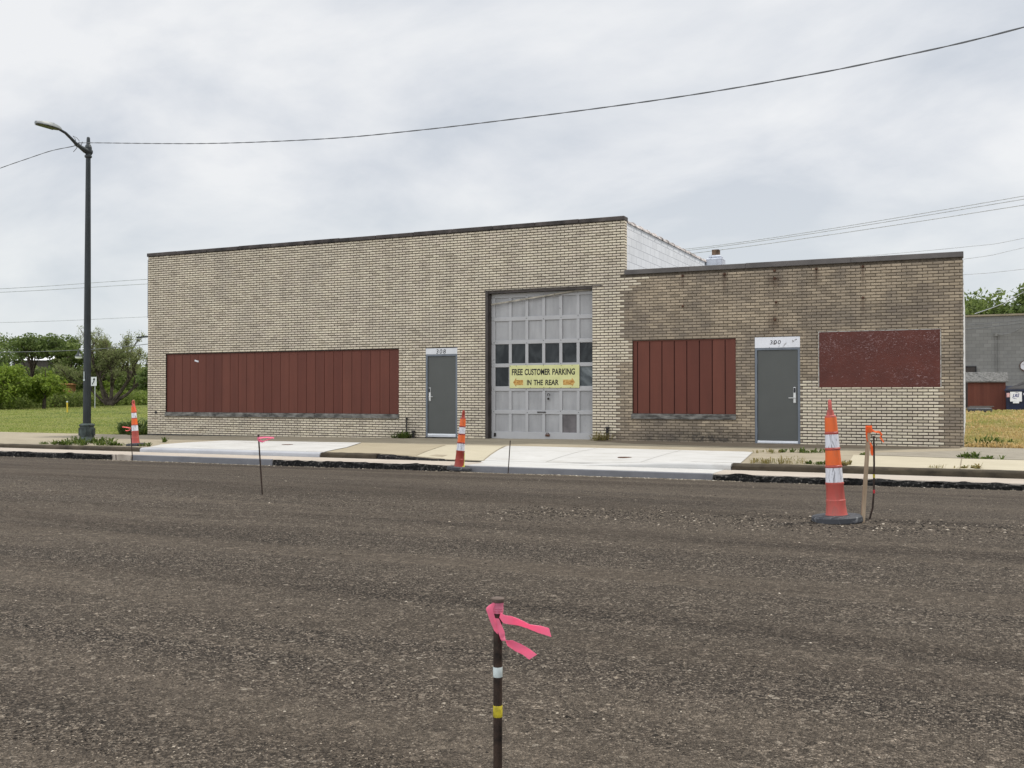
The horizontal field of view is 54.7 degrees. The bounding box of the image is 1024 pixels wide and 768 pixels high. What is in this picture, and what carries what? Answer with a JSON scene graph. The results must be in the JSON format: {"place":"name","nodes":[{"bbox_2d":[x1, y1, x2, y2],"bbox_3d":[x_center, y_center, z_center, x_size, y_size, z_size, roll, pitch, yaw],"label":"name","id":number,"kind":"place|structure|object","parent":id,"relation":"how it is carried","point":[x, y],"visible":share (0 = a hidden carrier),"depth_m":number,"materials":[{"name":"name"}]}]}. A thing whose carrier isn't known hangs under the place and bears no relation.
{"place":"outdoors","nodes":[
{"label":"outdoors","id":0,"kind":"place"},
{"bbox_2d":[0,317,135,322],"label":"overhead wire","id":1,"kind":"object","parent":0,"point":[66,320],"visible":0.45,"depth_m":70.03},
{"bbox_2d":[0,344,146,352],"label":"overhead wire","id":2,"kind":"object","parent":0,"point":[78,350],"visible":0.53,"depth_m":65.06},
{"bbox_2d":[75,351,81,358],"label":"pendant lamp","id":3,"kind":"object","parent":2,"relation":"hanging from","point":[78,355],"visible":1,"depth_m":64.86,"materials":[{"name":"white glass"}]},
{"bbox_2d":[0,404,435,435],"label":"lawn","id":4,"kind":"structure","parent":0,"point":[114,406],"depth_m":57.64,"materials":[{"name":"green plant"}]},
{"bbox_2d":[0,346,29,379],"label":"tree","id":5,"kind":"object","parent":4,"relation":"on","point":[5,359],"visible":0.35,"depth_m":88.73,"materials":[{"name":"green plant"}]},
{"bbox_2d":[0,333,30,363],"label":"tree","id":6,"kind":"object","parent":4,"relation":"on","point":[2,345],"visible":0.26,"depth_m":94.88,"materials":[{"name":"green plant"}]},
{"bbox_2d":[0,363,34,406],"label":"tree","id":7,"kind":"object","parent":4,"relation":"on","point":[10,387],"visible":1,"depth_m":71.62,"materials":[{"name":"green plant"}]},
{"bbox_2d":[0,332,51,377],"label":"tree","id":8,"kind":"object","parent":4,"relation":"on","point":[23,345],"visible":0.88,"depth_m":84.32,"materials":[{"name":"green plant"}]},
{"bbox_2d":[13,356,64,370],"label":"building","id":9,"kind":"structure","parent":4,"relation":"on","point":[41,362],"depth_m":109.02,"materials":[{"name":"white metal"}]},
{"bbox_2d":[23,369,71,408],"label":"tree","id":10,"kind":"object","parent":4,"relation":"on","point":[43,388],"visible":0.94,"depth_m":73.50,"materials":[{"name":"green plant"}]},
{"bbox_2d":[34,333,82,381],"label":"tree","id":11,"kind":"object","parent":4,"relation":"on","point":[52,341],"visible":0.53,"depth_m":84.45,"materials":[{"name":"green plant"}]},
{"bbox_2d":[55,383,77,404],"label":"orange shed","id":12,"kind":"structure","parent":4,"relation":"on","point":[72,386],"depth_m":83.34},
{"bbox_2d":[46,340,94,385],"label":"tree","id":13,"kind":"object","parent":4,"relation":"on","point":[70,359],"visible":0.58,"depth_m":83.47,"materials":[{"name":"green plant"}]},
{"bbox_2d":[0,388,147,408],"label":"undergrowth","id":14,"kind":"object","parent":4,"relation":"on","point":[139,397],"visible":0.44,"depth_m":80.53,"materials":[{"name":"green plant"}]},
{"bbox_2d":[17,363,146,391],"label":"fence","id":15,"kind":"object","parent":4,"relation":"on","point":[39,371],"visible":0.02,"depth_m":97.47,"materials":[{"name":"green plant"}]},
{"bbox_2d":[91,377,96,407],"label":"traffic sign","id":16,"kind":"object","parent":4,"relation":"on","point":[93,381],"visible":0.83,"depth_m":75.00,"materials":[{"name":"metal"}]},
{"bbox_2d":[52,325,147,405],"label":"tree","id":17,"kind":"object","parent":4,"relation":"on","point":[110,358],"visible":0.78,"depth_m":79.48,"materials":[{"name":"green plant"}]},
{"bbox_2d":[92,379,125,396],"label":"tree","id":18,"kind":"object","parent":4,"relation":"on","point":[106,385],"visible":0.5,"depth_m":85.38,"materials":[{"name":"green plant"}]},
{"bbox_2d":[91,341,129,388],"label":"tree","id":19,"kind":"object","parent":4,"relation":"on","point":[108,377],"visible":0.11,"depth_m":86.97,"materials":[{"name":"green plant"}]},
{"bbox_2d":[91,367,140,390],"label":"tree","id":20,"kind":"object","parent":4,"relation":"on","point":[130,383],"visible":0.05,"depth_m":98.53,"materials":[{"name":"green plant"}]},
{"bbox_2d":[115,417,147,434],"bbox_3d":[-12.312,1.387,32.376,2.259,0.641,1.627,-1,-1,48],"label":"weed","id":21,"kind":"object","parent":4,"relation":"on","point":[120,429],"visible":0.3,"depth_m":32.25,"materials":[{"name":"green plant"}]},
{"bbox_2d":[126,426,147,434],"bbox_3d":[-11.733,1.507,31.431,1.388,0.396,1.134,0,-1,13],"label":"weed","id":22,"kind":"object","parent":4,"relation":"on","point":[143,431],"visible":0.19,"depth_m":31.29,"materials":[{"name":"green plant"}]},
{"bbox_2d":[134,366,147,389],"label":"tree","id":23,"kind":"object","parent":4,"relation":"on","point":[141,379],"visible":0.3,"depth_m":59.70,"materials":[{"name":"green plant"}]},
{"bbox_2d":[329,443,443,455],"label":"sidewalk","id":24,"kind":"structure","parent":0,"point":[402,449],"depth_m":22.11,"materials":[{"name":"beige concrete"}]},
{"bbox_2d":[0,432,1016,470],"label":"sidewalk","id":25,"kind":"structure","parent":0,"point":[847,454],"depth_m":24.23,"materials":[{"name":"beige concrete"}]},
{"bbox_2d":[49,439,75,444],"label":"weed","id":26,"kind":"object","parent":25,"relation":"on","point":[62,442],"visible":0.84,"depth_m":24.70,"materials":[{"name":"green plant"}]},
{"bbox_2d":[34,121,95,441],"bbox_3d":[-11.446,-2.521,25.433,0.503,8.199,1.837,0,-1,25],"label":"street lamp","id":27,"kind":"object","parent":25,"relation":"on","point":[86,429],"visible":0.98,"depth_m":26.01,"materials":[{"name":"black metal"}]},
{"bbox_2d":[1,145,75,167],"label":"overhead wire","id":28,"kind":"object","parent":27,"relation":"attached to","point":[39,154],"visible":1,"depth_m":26.45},
{"bbox_2d":[79,27,1023,143],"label":"overhead wire","id":29,"kind":"object","parent":27,"relation":"attached to","point":[606,106],"visible":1,"depth_m":15.20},
{"bbox_2d":[0,443,142,451],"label":"curb old","id":30,"kind":"object","parent":25,"relation":"on","point":[73,447],"visible":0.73,"depth_m":24.07,"materials":[{"name":"beige concrete"}]},
{"bbox_2d":[63,436,92,443],"bbox_3d":[-11.235,1.425,25.389,1.095,0.211,0.813,0,-1,-4],"label":"weed","id":31,"kind":"object","parent":25,"relation":"on","point":[76,438],"visible":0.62,"depth_m":25.48,"materials":[{"name":"green plant"}]},
{"bbox_2d":[74,440,105,445],"bbox_3d":[-10.496,1.443,24.493,1.155,0.151,0.672,0,-1,25],"label":"weed","id":32,"kind":"object","parent":25,"relation":"on","point":[83,443],"visible":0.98,"depth_m":24.48,"materials":[{"name":"green plant"}]},
{"bbox_2d":[91,437,118,442],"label":"weed","id":33,"kind":"object","parent":25,"relation":"on","point":[103,439],"visible":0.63,"depth_m":25.46,"materials":[{"name":"green plant"}]},
{"bbox_2d":[100,441,128,445],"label":"weed","id":34,"kind":"object","parent":25,"relation":"on","point":[112,443],"visible":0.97,"depth_m":24.28,"materials":[{"name":"green plant"}]},
{"bbox_2d":[126,400,143,445],"bbox_3d":[-9.222,0.954,24.183,0.456,1.129,0.445,-3,-2,-35],"label":"traffic cone","id":35,"kind":"object","parent":25,"relation":"on","point":[135,434],"visible":0.95,"depth_m":24.12,"materials":[{"name":"orange plastic"}]},
{"bbox_2d":[140,447,321,456],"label":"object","id":36,"kind":"object","parent":25,"relation":"on","point":[239,452],"visible":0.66,"depth_m":21.98,"materials":[{"name":"grey concrete"}]},
{"bbox_2d":[151,440,357,451],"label":"sidewalk new slab","id":37,"kind":"structure","parent":25,"relation":"on","point":[279,446],"depth_m":23.65,"materials":[{"name":"white concrete"}]},
{"bbox_2d":[320,452,379,458],"bbox_3d":[-3.397,1.611,20.787,1.380,0.337,0.222,0,-1,25],"label":"curb old","id":38,"kind":"object","parent":25,"relation":"on","point":[349,455],"visible":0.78,"depth_m":20.69,"materials":[{"name":"grey concrete"}]},
{"bbox_2d":[390,430,411,437],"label":"weed","id":39,"kind":"object","parent":25,"relation":"on","point":[402,435],"visible":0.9,"depth_m":26.88,"materials":[{"name":"green plant"}]},
{"bbox_2d":[377,454,480,461],"bbox_3d":[-1.675,1.622,19.985,2.380,0.352,0.260,0,-1,25],"label":"curb","id":40,"kind":"object","parent":25,"relation":"on","point":[388,456],"visible":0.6,"depth_m":20.17,"materials":[{"name":"black concrete"}]},
{"bbox_2d":[418,445,503,460],"bbox_3d":[-1.057,1.471,21.442,1.454,0.130,3.528,0,-1,8],"label":"sidewalk drive joint","id":41,"kind":"object","parent":25,"relation":"on","point":[472,452],"visible":0.93,"depth_m":20.98,"materials":[{"name":"beige concrete"}]},
{"bbox_2d":[590,432,616,440],"bbox_3d":[2.213,1.271,24.520,1.101,0.276,0.803,0,-1,25],"label":"weed","id":42,"kind":"object","parent":25,"relation":"on","point":[599,437],"visible":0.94,"depth_m":24.46,"materials":[{"name":"green plant"}]},
{"bbox_2d":[749,458,772,463],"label":"weed","id":43,"kind":"object","parent":25,"relation":"on","point":[758,459],"visible":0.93,"depth_m":17.55,"materials":[{"name":"beige plant"}]},
{"bbox_2d":[753,448,782,453],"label":"weed","id":44,"kind":"object","parent":25,"relation":"on","point":[771,451],"visible":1,"depth_m":19.99,"materials":[{"name":"green plant"}]},
{"bbox_2d":[599,440,960,448],"bbox_3d":[5.609,1.381,22.317,8.250,0.021,1.430,0,-1,25],"label":"dirt strip","id":45,"kind":"object","parent":25,"relation":"on","point":[769,445],"visible":0.94,"depth_m":22.34,"materials":[{"name":"brown soil"}]},
{"bbox_2d":[769,448,797,452],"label":"weed","id":46,"kind":"object","parent":25,"relation":"on","point":[792,450],"visible":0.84,"depth_m":20.12,"materials":[{"name":"green plant"}]},
{"bbox_2d":[767,455,805,463],"bbox_3d":[4.806,1.317,17.410,0.871,0.167,0.624,0,-1,11],"label":"weed","id":47,"kind":"object","parent":25,"relation":"on","point":[787,461],"visible":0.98,"depth_m":17.33,"materials":[{"name":"beige plant"}]},
{"bbox_2d":[796,447,824,452],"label":"weed","id":48,"kind":"object","parent":25,"relation":"on","point":[801,450],"visible":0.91,"depth_m":19.93,"materials":[{"name":"green plant"}]},
{"bbox_2d":[805,460,824,464],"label":"weed","id":49,"kind":"object","parent":25,"relation":"on","point":[816,463],"visible":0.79,"depth_m":17.18,"materials":[{"name":"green plant"}]},
{"bbox_2d":[841,460,851,465],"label":"weed","id":50,"kind":"object","parent":25,"relation":"on","point":[845,463],"visible":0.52,"depth_m":16.93,"materials":[{"name":"beige plant"}]},
{"bbox_2d":[732,463,1023,478],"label":"curb old","id":51,"kind":"object","parent":25,"relation":"on","point":[979,473],"visible":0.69,"depth_m":16.22,"materials":[{"name":"concrete"}]},
{"bbox_2d":[847,455,960,468],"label":"sidewalk yellow slab","id":52,"kind":"structure","parent":25,"relation":"on","point":[901,461],"depth_m":17.45,"materials":[{"name":"beige concrete"}]},
{"bbox_2d":[869,447,1023,459],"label":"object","id":53,"kind":"structure","parent":25,"relation":"on","point":[1013,453],"depth_m":19.44,"materials":[{"name":"concrete"}]},
{"bbox_2d":[956,451,980,457],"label":"weed","id":54,"kind":"object","parent":53,"relation":"on","point":[967,454],"visible":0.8,"depth_m":18.41,"materials":[{"name":"green plant"}]},
{"bbox_2d":[964,453,1006,459],"bbox_3d":[8.655,1.311,18.041,0.777,0.124,0.390,0,-1,25],"label":"weed","id":55,"kind":"object","parent":25,"relation":"on","point":[987,457],"visible":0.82,"depth_m":18.07,"materials":[{"name":"green plant"}]},
{"bbox_2d":[961,459,1023,470],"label":"yellow sidewalk","id":56,"kind":"structure","parent":25,"relation":"on","point":[996,464],"depth_m":16.81,"materials":[{"name":"beige concrete"}]},
{"bbox_2d":[960,463,982,468],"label":"weed","id":57,"kind":"object","parent":56,"relation":"on","point":[976,466],"visible":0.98,"depth_m":16.10,"materials":[{"name":"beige plant"}]},
{"bbox_2d":[0,196,1022,288],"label":"overhead wire","id":58,"kind":"object","parent":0,"point":[687,248],"visible":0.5,"depth_m":56.43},
{"bbox_2d":[0,457,1023,767],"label":"road","id":59,"kind":"structure","parent":0,"point":[206,699],"depth_m":4.91,"materials":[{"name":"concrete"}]},
{"bbox_2d":[0,451,111,459],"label":"asphalt edge","id":60,"kind":"object","parent":59,"relation":"on","point":[69,455],"visible":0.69,"depth_m":23.01,"materials":[{"name":"black asphalt"}]},
{"bbox_2d":[0,448,131,459],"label":"gutter","id":61,"kind":"object","parent":60,"relation":"on","point":[60,451],"visible":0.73,"depth_m":23.38,"materials":[{"name":"beige concrete"}]},
{"bbox_2d":[122,426,132,460],"bbox_3d":[-8.516,1.385,21.939,0.248,0.891,0.034,0,-1,-5],"label":"survey pin","id":62,"kind":"object","parent":59,"relation":"on","point":[131,438],"visible":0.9,"depth_m":21.94,"materials":[{"name":"brown metal"}]},
{"bbox_2d":[119,452,292,458],"bbox_3d":[-6.816,1.666,21.791,4.470,0.204,0.836,0,-1,25],"label":"gutter new","id":63,"kind":"object","parent":59,"relation":"on","point":[206,455],"visible":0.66,"depth_m":21.72,"materials":[{"name":"beige concrete"}]},
{"bbox_2d":[113,454,131,460],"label":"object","id":64,"kind":"object","parent":63,"relation":"attached to","point":[124,457],"visible":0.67,"depth_m":22.19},
{"bbox_2d":[133,455,272,465],"bbox_3d":[-6.711,1.737,21.266,3.880,0.350,0.023,0,-1,25],"label":"gutter face new","id":65,"kind":"object","parent":63,"relation":"attached to","point":[222,460],"visible":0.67,"depth_m":21.21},
{"bbox_2d":[257,435,273,493],"bbox_3d":[-2.777,0.986,11.149,0.190,0.823,0.040,0,-1,0],"label":"survey pin","id":66,"kind":"object","parent":59,"relation":"on","point":[258,439],"visible":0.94,"depth_m":11.15,"materials":[{"name":"brown metal"}]},
{"bbox_2d":[272,460,448,470],"bbox_3d":[-3.060,1.720,19.561,4.140,0.392,0.126,0,-1,25],"label":"asphalt edge","id":67,"kind":"object","parent":59,"relation":"on","point":[367,465],"visible":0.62,"depth_m":19.50,"materials":[{"name":"black asphalt"}]},
{"bbox_2d":[273,457,483,470],"bbox_3d":[-2.749,1.641,19.912,4.470,0.204,0.836,0,-1,25],"label":"gutter","id":68,"kind":"object","parent":59,"relation":"on","point":[384,461],"visible":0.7,"depth_m":19.95,"materials":[{"name":"beige concrete"}]},
{"bbox_2d":[447,410,470,471],"bbox_3d":[-0.947,1.052,18.478,0.445,1.129,0.456,3,-2,35],"label":"traffic cone","id":69,"kind":"object","parent":59,"relation":"on","point":[459,465],"visible":1,"depth_m":18.41,"materials":[{"name":"orange plastic"}]},
{"bbox_2d":[2,456,1016,490],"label":"curb gravel","id":70,"kind":"structure","parent":59,"relation":"on","point":[506,473],"depth_m":17.58,"materials":[{"name":"grey gravel"}]},
{"bbox_2d":[508,440,510,472],"bbox_3d":[-0.055,1.393,18.072,0.067,0.725,0.018,0,-1,2],"label":"survey pin","id":71,"kind":"object","parent":59,"relation":"on","point":[509,456],"visible":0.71,"depth_m":18.07,"materials":[{"name":"brown metal"}]},
{"bbox_2d":[486,596,550,767],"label":"survey pin","id":72,"kind":"object","parent":59,"relation":"on","point":[496,616],"visible":1,"depth_m":2.59,"materials":[{"name":"brown metal"}]},
{"bbox_2d":[448,504,1023,544],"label":"asphalt crumbs","id":73,"kind":"object","parent":59,"relation":"on","point":[901,528],"visible":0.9,"depth_m":8.71,"materials":[{"name":"black asphalt"}]},
{"bbox_2d":[811,400,862,524],"bbox_3d":[2.837,0.681,8.741,0.429,1.089,0.440,-3,-2,15],"label":"traffic cone","id":74,"kind":"object","parent":59,"relation":"on","point":[836,513],"visible":0.98,"depth_m":8.68,"materials":[{"name":"orange plastic"}]},
{"bbox_2d":[713,473,1023,490],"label":"asphalt edge","id":75,"kind":"object","parent":59,"relation":"on","point":[738,477],"visible":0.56,"depth_m":15.49,"materials":[{"name":"black asphalt"}]},
{"bbox_2d":[714,470,1023,484],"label":"gutter","id":76,"kind":"object","parent":59,"relation":"on","point":[1010,481],"visible":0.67,"depth_m":15.89,"materials":[{"name":"beige concrete"}]},
{"bbox_2d":[869,436,874,518],"bbox_3d":[3.252,0.906,8.954,0.070,0.873,0.030,0,-1,25],"label":"survey pin","id":77,"kind":"object","parent":59,"relation":"on","point":[873,477],"visible":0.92,"depth_m":8.94,"materials":[{"name":"brown metal"}]},
{"bbox_2d":[861,426,883,522],"bbox_3d":[3.159,0.842,8.683,0.215,0.953,0.036,0,-1,3],"label":"wooden stake","id":78,"kind":"object","parent":59,"relation":"on","point":[868,445],"visible":1,"depth_m":8.68,"materials":[{"name":"beige wood"}]},
{"bbox_2d":[0,199,1023,292],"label":"overhead wire","id":79,"kind":"object","parent":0,"point":[686,250],"visible":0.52,"depth_m":56.02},
{"bbox_2d":[0,0,1023,367],"label":"sky","id":80,"kind":"structure","parent":0,"point":[942,128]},
{"bbox_2d":[470,462,721,475],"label":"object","id":81,"kind":"structure","parent":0,"point":[713,471],"depth_m":17.95,"materials":[{"name":"white concrete"}]},
{"bbox_2d":[465,465,712,479],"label":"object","id":82,"kind":"structure","parent":81,"relation":"attached to","point":[593,472],"depth_m":17.51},
{"bbox_2d":[481,461,732,469],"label":"curb new drive","id":83,"kind":"structure","parent":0,"point":[707,465],"depth_m":17.90,"materials":[{"name":"white concrete"}]},
{"bbox_2d":[485,446,751,462],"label":"apron","id":84,"kind":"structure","parent":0,"point":[548,454],"depth_m":19.78,"materials":[{"name":"white concrete"}]},
{"bbox_2d":[692,205,1022,253],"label":"overhead wire","id":85,"kind":"object","parent":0,"point":[866,229],"visible":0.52,"depth_m":54.31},
{"bbox_2d":[858,238,1022,256],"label":"overhead wire","id":86,"kind":"object","parent":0,"point":[939,249],"visible":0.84,"depth_m":54.00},
{"bbox_2d":[964,408,1023,447],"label":"dry lot","id":87,"kind":"structure","parent":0,"point":[995,426],"depth_m":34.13,"materials":[{"name":"beige plant"}]},
{"bbox_2d":[967,408,992,411],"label":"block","id":88,"kind":"object","parent":87,"relation":"on","point":[979,409],"visible":0.66,"depth_m":47.43,"materials":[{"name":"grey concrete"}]},
{"bbox_2d":[967,406,993,407],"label":"plank pile","id":89,"kind":"object","parent":87,"relation":"on","point":[980,406],"visible":0.51,"depth_m":48.98,"materials":[{"name":"grey wood"}]},
{"bbox_2d":[966,372,1007,409],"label":"shed","id":90,"kind":"structure","parent":87,"relation":"on","point":[986,388],"depth_m":52.03,"materials":[{"name":"red wood"}]},
{"bbox_2d":[964,287,1017,314],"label":"tree","id":91,"kind":"object","parent":87,"relation":"on","point":[973,306],"visible":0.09,"depth_m":76.08,"materials":[{"name":"green plant"}]},
{"bbox_2d":[964,434,1017,445],"bbox_3d":[10.465,1.252,21.648,1.291,0.277,0.930,0,-1,25],"label":"weed","id":92,"kind":"object","parent":87,"relation":"on","point":[996,439],"visible":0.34,"depth_m":21.60,"materials":[{"name":"green plant"}]},
{"bbox_2d":[965,313,1023,407],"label":"block building","id":93,"kind":"structure","parent":87,"relation":"on","point":[998,348],"depth_m":55.95,"materials":[{"name":"grey concrete"}]},
{"bbox_2d":[965,366,975,407],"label":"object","id":94,"kind":"structure","parent":93,"relation":"in","point":[967,368],"depth_m":56.54,"materials":[{"name":"black plastic"}]},
{"bbox_2d":[1019,361,1023,370],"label":"round plate","id":95,"kind":"object","parent":93,"relation":"attached to","point":[1022,366],"visible":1,"depth_m":55.34,"materials":[{"name":"metal"}]},
{"bbox_2d":[997,283,1023,313],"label":"tree","id":96,"kind":"object","parent":87,"relation":"on","point":[1016,307],"visible":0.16,"depth_m":74.78,"materials":[{"name":"green plant"}]},
{"bbox_2d":[1004,381,1023,409],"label":"dumpster","id":97,"kind":"object","parent":87,"relation":"on","point":[1014,397],"visible":1,"depth_m":50.86,"materials":[{"name":"blue paint"}]},
{"bbox_2d":[975,292,1023,313],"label":"overhead wire","id":98,"kind":"object","parent":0,"point":[1000,304],"visible":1,"depth_m":54.19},
{"bbox_3d":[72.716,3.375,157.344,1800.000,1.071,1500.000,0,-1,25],"label":"ground","id":99,"kind":"structure","parent":0,"visible":0},
{"bbox_2d":[147,216,705,439],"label":"brick building","id":100,"kind":"structure","parent":99,"relation":"on","point":[428,334],"depth_m":27.27,"materials":[{"name":"brick"}]},
{"bbox_2d":[167,349,398,413],"bbox_3d":[-6.904,-0.045,28.987,8.410,1.790,0.029,0,-1,25],"label":"boarded window","id":101,"kind":"structure","parent":100,"relation":"in","point":[341,381],"depth_m":28.83,"materials":[{"name":"red wood"}]},
{"bbox_2d":[425,348,456,438],"bbox_3d":[-1.876,0.339,26.669,0.964,2.608,0.231,0,-1,25],"label":"door","id":102,"kind":"structure","parent":100,"relation":"in","point":[441,363],"depth_m":26.65,"materials":[{"name":"grey metal"}]},
{"bbox_2d":[491,289,592,439],"bbox_3d":[0.832,-0.478,25.553,3.020,3.817,0.081,0,-1,25],"label":"garage door","id":103,"kind":"structure","parent":100,"relation":"in","point":[547,330],"depth_m":25.58,"materials":[{"name":"paint"}]},
{"bbox_2d":[510,365,578,387],"bbox_3d":[0.824,-0.192,25.526,1.952,0.595,0.023,0,-1,25],"label":"parking sign","id":104,"kind":"object","parent":103,"relation":"attached to","point":[544,376],"visible":1,"depth_m":25.51,"materials":[{"name":"yellow paint"}]},
{"bbox_2d":[613,249,965,446],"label":"brick building","id":105,"kind":"structure","parent":99,"relation":"on","point":[778,352],"depth_m":22.75,"materials":[{"name":"brown brick"}]},
{"bbox_2d":[633,338,735,413],"bbox_3d":[4.137,-0.174,23.881,2.540,1.792,0.028,0,-1,25],"label":"boarded window","id":106,"kind":"structure","parent":105,"relation":"in","point":[693,376],"depth_m":23.86,"materials":[{"name":"red wood"}]},
{"bbox_2d":[755,336,799,443],"bbox_3d":[6.158,0.156,22.947,1.024,2.490,0.211,0,-1,25],"label":"door","id":107,"kind":"structure","parent":105,"relation":"in","point":[777,359],"depth_m":22.93,"materials":[{"name":"grey metal"}]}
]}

